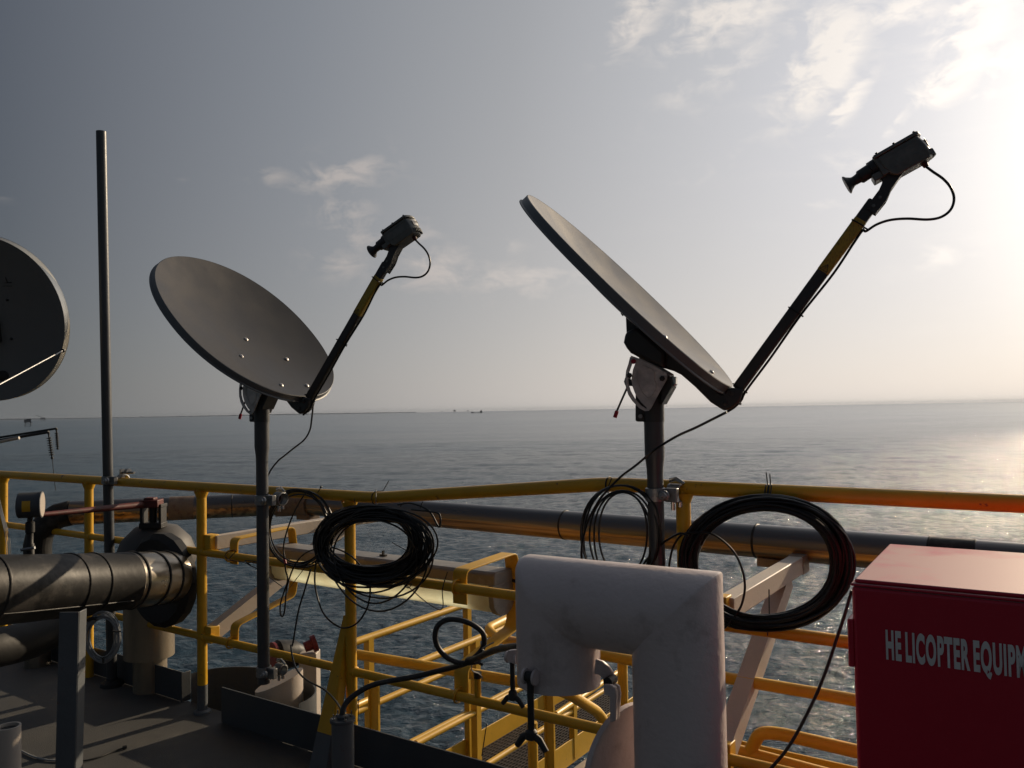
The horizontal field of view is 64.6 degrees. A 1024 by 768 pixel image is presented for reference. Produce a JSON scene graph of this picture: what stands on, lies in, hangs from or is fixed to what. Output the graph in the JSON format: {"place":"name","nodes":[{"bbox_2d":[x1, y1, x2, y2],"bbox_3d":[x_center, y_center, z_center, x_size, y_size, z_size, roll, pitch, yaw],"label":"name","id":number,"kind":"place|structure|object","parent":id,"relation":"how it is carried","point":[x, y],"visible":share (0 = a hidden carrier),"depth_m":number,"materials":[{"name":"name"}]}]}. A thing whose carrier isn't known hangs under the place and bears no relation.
{"place":"outdoors","nodes":[
{"label":"outdoors","id":0,"kind":"place"},
{"bbox_2d":[0,427,58,489],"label":"aerial boom","id":1,"kind":"object","parent":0,"point":[23,435],"visible":1,"depth_m":8.99,"materials":[{"name":"black metal"}]},
{"bbox_2d":[0,661,361,767],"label":"deck","id":2,"kind":"structure","parent":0,"point":[155,730],"depth_m":4.20,"materials":[{"name":"paint"}]},
{"bbox_2d":[0,722,20,767],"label":"vent stub","id":3,"kind":"object","parent":2,"relation":"on","point":[10,744],"visible":1,"depth_m":2.43,"materials":[{"name":"beige paint"}]},
{"bbox_2d":[0,619,58,666],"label":"pipe","id":4,"kind":"object","parent":2,"relation":"on","point":[21,642],"visible":0.72,"depth_m":4.21,"materials":[{"name":"grey metal"}]},
{"bbox_2d":[0,237,69,400],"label":"satellite dish","id":5,"kind":"object","parent":2,"relation":"on","point":[34,326],"visible":1,"depth_m":4.80,"materials":[{"name":"grey metal"}]},
{"bbox_2d":[21,750,54,761],"bbox_3d":[-2.269,1.793,3.899,0.365,0.008,0.042,-2,-2,24],"label":"cord","id":6,"kind":"object","parent":2,"relation":"on","point":[33,756],"visible":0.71,"depth_m":3.88,"materials":[{"name":"rubber"}]},
{"bbox_2d":[55,609,86,767],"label":"support post","id":7,"kind":"object","parent":2,"relation":"on","point":[70,691],"visible":1,"depth_m":3.48,"materials":[{"name":"grey metal"}]},
{"bbox_2d":[10,624,190,701],"bbox_3d":[-4.144,1.820,6.187,5.519,0.166,0.060,-2,-2,34],"label":"kick plate","id":8,"kind":"object","parent":2,"relation":"on","point":[173,683],"visible":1,"depth_m":4.74,"materials":[{"name":"grey paint"}]},
{"bbox_2d":[83,745,126,761],"bbox_3d":[-1.976,1.784,3.903,0.235,0.018,0.037,1,-3,-43],"label":"loose cable","id":9,"kind":"object","parent":2,"relation":"on","point":[124,747],"visible":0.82,"depth_m":3.92,"materials":[{"name":"plastic"}]},
{"bbox_2d":[96,130,123,688],"bbox_3d":[-2.476,0.150,4.957,0.138,3.372,0.198,-2,-2,26],"label":"scaffold pole","id":10,"kind":"object","parent":2,"relation":"on","point":[112,681],"visible":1,"depth_m":4.91,"materials":[{"name":"metal"}]},
{"bbox_2d":[43,497,196,694],"bbox_3d":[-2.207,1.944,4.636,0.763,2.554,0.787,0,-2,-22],"label":"ball valve","id":11,"kind":"object","parent":2,"relation":"on","point":[146,649],"visible":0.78,"depth_m":4.72,"materials":[{"name":"grey metal"}]},
{"bbox_2d":[0,550,191,624],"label":"clad pipe","id":12,"kind":"object","parent":11,"relation":"attached to","point":[37,587],"visible":0.93,"depth_m":3.86,"materials":[{"name":"silver metal"}]},
{"bbox_2d":[15,491,44,553],"bbox_3d":[-2.226,0.697,3.746,0.100,0.396,0.123,0,-2,-19],"label":"pressure gauge","id":13,"kind":"object","parent":12,"relation":"attached to","point":[29,506],"visible":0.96,"depth_m":3.72,"materials":[{"name":"grey paint"}]},
{"bbox_2d":[86,611,120,663],"bbox_3d":[-1.952,1.205,3.849,0.202,0.257,0.068,-1,-2,0],"label":"wire hank","id":14,"kind":"object","parent":12,"relation":"hanging from","point":[92,620],"visible":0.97,"depth_m":3.85,"materials":[{"name":"grey rubber"}]},
{"bbox_2d":[191,666,316,712],"bbox_3d":[-1.365,1.769,4.483,0.906,0.265,0.310,-2,-2,34],"label":"curved kick plate","id":15,"kind":"object","parent":2,"relation":"on","point":[243,679],"visible":0.32,"depth_m":4.70,"materials":[{"name":"grey paint"}]},
{"bbox_2d":[255,668,302,707],"bbox_3d":[-1.246,1.918,4.345,0.250,0.755,0.249,-1,-2,0],"label":"white leg","id":16,"kind":"object","parent":2,"relation":"on","point":[288,690],"visible":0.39,"depth_m":4.27,"materials":[{"name":"beige paint"}]},
{"bbox_2d":[270,634,320,714],"bbox_3d":[-1.357,2.212,5.031,0.333,1.309,0.221,-1,-2,-13],"label":"spray monitor","id":17,"kind":"object","parent":2,"relation":"attached to","point":[309,648],"visible":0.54,"depth_m":4.99,"materials":[{"name":"beige paint"}]},
{"bbox_2d":[330,710,354,767],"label":"conduit stub","id":18,"kind":"object","parent":2,"relation":"on","point":[342,734],"visible":0.98,"depth_m":3.06,"materials":[{"name":"grey paint"}]},
{"bbox_2d":[339,617,515,714],"bbox_3d":[-0.158,0.994,2.739,0.393,0.564,1.215,0,-2,-36],"label":"power cable","id":19,"kind":"object","parent":18,"relation":"attached to","point":[477,657],"visible":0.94,"depth_m":2.97,"materials":[{"name":"rubber"}]},
{"bbox_2d":[471,642,493,681],"bbox_3d":[-0.115,1.004,2.898,0.057,0.360,0.718,-1,-2,-6],"label":"thin grey wire","id":20,"kind":"object","parent":19,"relation":"attached to","point":[482,651],"visible":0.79,"depth_m":2.98,"materials":[{"name":"grey metal"}]},
{"bbox_2d":[221,687,506,767],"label":"kick plate","id":21,"kind":"object","parent":2,"relation":"on","point":[294,726],"visible":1,"depth_m":3.90,"materials":[{"name":"grey paint"}]},
{"bbox_2d":[481,724,486,755],"bbox_3d":[-0.117,1.494,3.400,0.027,0.135,0.008,-1,-2,0],"label":"wire end","id":22,"kind":"object","parent":2,"relation":"on","point":[484,740],"visible":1,"depth_m":3.40,"materials":[{"name":"grey rubber"}]},
{"bbox_2d":[357,606,632,767],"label":"walkway","id":23,"kind":"structure","parent":2,"relation":"attached to","point":[502,735],"depth_m":5.74,"materials":[{"name":"metal"}]},
{"bbox_2d":[0,471,1023,767],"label":"safety railing","id":24,"kind":"object","parent":2,"relation":"on","point":[346,673],"visible":0.56,"depth_m":3.61,"materials":[{"name":"yellow metal"}]},
{"bbox_2d":[0,502,10,553],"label":"hanging wires","id":25,"kind":"object","parent":24,"relation":"hanging from","point":[5,525],"visible":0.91,"depth_m":5.55,"materials":[{"name":"grey rubber"}]},
{"bbox_2d":[101,474,129,484],"bbox_3d":[-2.412,0.584,4.931,0.159,0.067,0.112,0,-2,-26],"label":"pipe clamp","id":26,"kind":"object","parent":24,"relation":"attached to","point":[112,480],"visible":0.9,"depth_m":4.89,"materials":[{"name":"silver metal"}]},
{"bbox_2d":[119,468,134,477],"bbox_3d":[-2.329,0.541,4.915,0.136,0.057,0.034,-2,-2,34],"label":"clamp bolt","id":27,"kind":"object","parent":26,"relation":"attached to","point":[125,471],"visible":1,"depth_m":4.92,"materials":[{"name":"grey metal"}]},
{"bbox_2d":[225,550,281,586],"bbox_3d":[-1.336,0.943,4.171,0.456,0.155,0.004,-2,-2,34],"label":"lashing wire","id":28,"kind":"object","parent":24,"relation":"attached to","point":[247,563],"visible":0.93,"depth_m":4.20,"materials":[{"name":"black metal"}]},
{"bbox_2d":[224,527,297,648],"bbox_3d":[-1.392,1.119,4.508,0.065,0.598,0.484,-2,-2,34],"label":"lamp bracket","id":29,"kind":"object","parent":24,"relation":"attached to","point":[237,624],"visible":0.74,"depth_m":4.43,"materials":[{"name":"yellow metal"}]},
{"bbox_2d":[269,542,514,615],"bbox_3d":[-0.580,0.978,4.126,1.874,0.236,0.329,-3,-2,40],"label":"tube light fitting","id":30,"kind":"object","parent":29,"relation":"attached to","point":[493,576],"visible":0.51,"depth_m":3.95,"materials":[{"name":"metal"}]},
{"bbox_2d":[255,487,287,511],"bbox_3d":[-1.155,0.558,3.902,0.158,0.120,0.111,0,-2,-26],"label":"pipe clamp","id":31,"kind":"object","parent":24,"relation":"attached to","point":[271,500],"visible":0.99,"depth_m":3.88,"materials":[{"name":"metal"}]},
{"bbox_2d":[256,658,287,680],"bbox_3d":[-1.145,1.375,3.874,0.148,0.108,0.111,0,-2,-26],"label":"pipe clamp","id":32,"kind":"object","parent":24,"relation":"attached to","point":[280,670],"visible":0.98,"depth_m":3.85,"materials":[{"name":"metal"}]},
{"bbox_2d":[149,215,430,684],"bbox_3d":[-1.003,0.355,3.949,1.332,2.149,0.913,-1,-2,0],"label":"satellite dish","id":33,"kind":"object","parent":32,"relation":"attached to","point":[262,346],"visible":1,"depth_m":3.87,"materials":[{"name":"metal"}]},
{"bbox_2d":[204,518,373,643],"bbox_3d":[-1.306,1.136,4.976,0.086,0.590,1.294,-2,-2,34],"label":"pipe support bracket","id":34,"kind":"object","parent":24,"relation":"attached to","point":[245,605],"visible":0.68,"depth_m":4.61,"materials":[{"name":"beige metal"}]},
{"bbox_2d":[268,408,360,616],"bbox_3d":[-0.986,0.603,3.894,0.687,1.086,0.095,-2,-2,33],"label":"cable coil","id":35,"kind":"object","parent":24,"relation":"hanging from","point":[296,564],"visible":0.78,"depth_m":3.96,"materials":[{"name":"black rubber"}]},
{"bbox_2d":[289,480,440,708],"bbox_3d":[-0.703,0.876,3.660,0.454,0.874,0.870,0,-2,-31],"label":"cable coil","id":36,"kind":"object","parent":24,"relation":"hanging from","point":[414,557],"visible":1,"depth_m":3.63,"materials":[{"name":"black rubber"}]},
{"bbox_2d":[404,572,447,609],"bbox_3d":[-0.379,0.888,3.521,0.258,0.169,0.004,-2,-2,34],"label":"lashing wire","id":37,"kind":"object","parent":24,"relation":"attached to","point":[407,586],"visible":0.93,"depth_m":3.48,"materials":[{"name":"silver metal"}]},
{"bbox_2d":[451,552,517,703],"bbox_3d":[-0.119,1.079,3.642,0.075,0.578,0.484,-2,-2,34],"label":"lamp bracket","id":38,"kind":"object","parent":24,"relation":"attached to","point":[461,675],"visible":0.76,"depth_m":3.60,"materials":[{"name":"yellow metal"}]},
{"bbox_2d":[580,411,726,564],"bbox_3d":[0.465,0.412,2.804,0.198,0.631,0.575,0,-2,-34],"label":"cable coil","id":39,"kind":"object","parent":24,"relation":"hanging from","point":[608,497],"visible":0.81,"depth_m":2.88,"materials":[{"name":"black rubber"}]},
{"bbox_2d":[645,477,684,509],"bbox_3d":[0.553,0.390,2.855,0.158,0.120,0.111,0,-2,-26],"label":"pipe clamp","id":40,"kind":"object","parent":24,"relation":"attached to","point":[669,492],"visible":0.97,"depth_m":2.82,"materials":[{"name":"metal"}]},
{"bbox_2d":[519,131,955,565],"bbox_3d":[0.705,0.306,2.907,1.332,2.149,0.913,-1,-2,-3],"label":"satellite dish","id":41,"kind":"object","parent":40,"relation":"attached to","point":[659,338],"visible":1,"depth_m":2.77,"materials":[{"name":"metal"}]},
{"bbox_2d":[668,472,855,767],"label":"cable coil","id":42,"kind":"object","parent":24,"relation":"hanging from","point":[826,599],"visible":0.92,"depth_m":2.61,"materials":[{"name":"black rubber"}]},
{"bbox_2d":[723,553,809,767],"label":"pipe support bracket","id":43,"kind":"object","parent":24,"relation":"attached to","point":[777,578],"visible":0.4,"depth_m":3.09,"materials":[{"name":"beige metal"}]},
{"bbox_2d":[23,494,1023,668],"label":"insulated pipe","id":44,"kind":"object","parent":2,"relation":"on","point":[767,545],"visible":0.6,"depth_m":4.43,"materials":[{"name":"grey metal"}]},
{"bbox_2d":[357,614,855,767],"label":"ladder rails","id":45,"kind":"object","parent":2,"relation":"attached to","point":[582,701],"visible":0.45,"depth_m":3.88,"materials":[{"name":"yellow metal"}]},
{"bbox_2d":[501,554,727,767],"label":"gooseneck vent","id":46,"kind":"object","parent":2,"relation":"on","point":[663,626],"visible":1,"depth_m":1.84,"materials":[{"name":"white metal"}]},
{"bbox_2d":[737,726,857,767],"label":"ladder guard","id":47,"kind":"object","parent":2,"relation":"on","point":[752,747],"visible":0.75,"depth_m":2.95,"materials":[{"name":"yellow paint"}]},
{"bbox_2d":[847,544,1023,767],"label":"equipment box","id":48,"kind":"object","parent":2,"relation":"on","point":[936,647],"visible":1,"depth_m":1.62,"materials":[{"name":"red metal"}]},
{"bbox_2d":[0,412,416,419],"bbox_3d":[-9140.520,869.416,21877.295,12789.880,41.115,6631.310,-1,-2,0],"label":"coast","id":49,"kind":"structure","parent":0,"point":[213,415],"depth_m":22494.22},
{"bbox_2d":[0,402,1023,767],"bbox_3d":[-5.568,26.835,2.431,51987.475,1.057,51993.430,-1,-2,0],"label":"water","id":50,"kind":"structure","parent":0,"point":[974,448],"depth_m":326.29,"materials":[{"name":"grey liquid"}]},
{"bbox_2d":[24,419,30,424],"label":"oil platform","id":51,"kind":"structure","parent":50,"relation":"in","point":[27,421],"depth_m":2990.65,"materials":[{"name":"grey metal"}]},
{"bbox_2d":[0,0,1023,418],"label":"sky","id":52,"kind":"structure","parent":0,"point":[706,148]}
]}

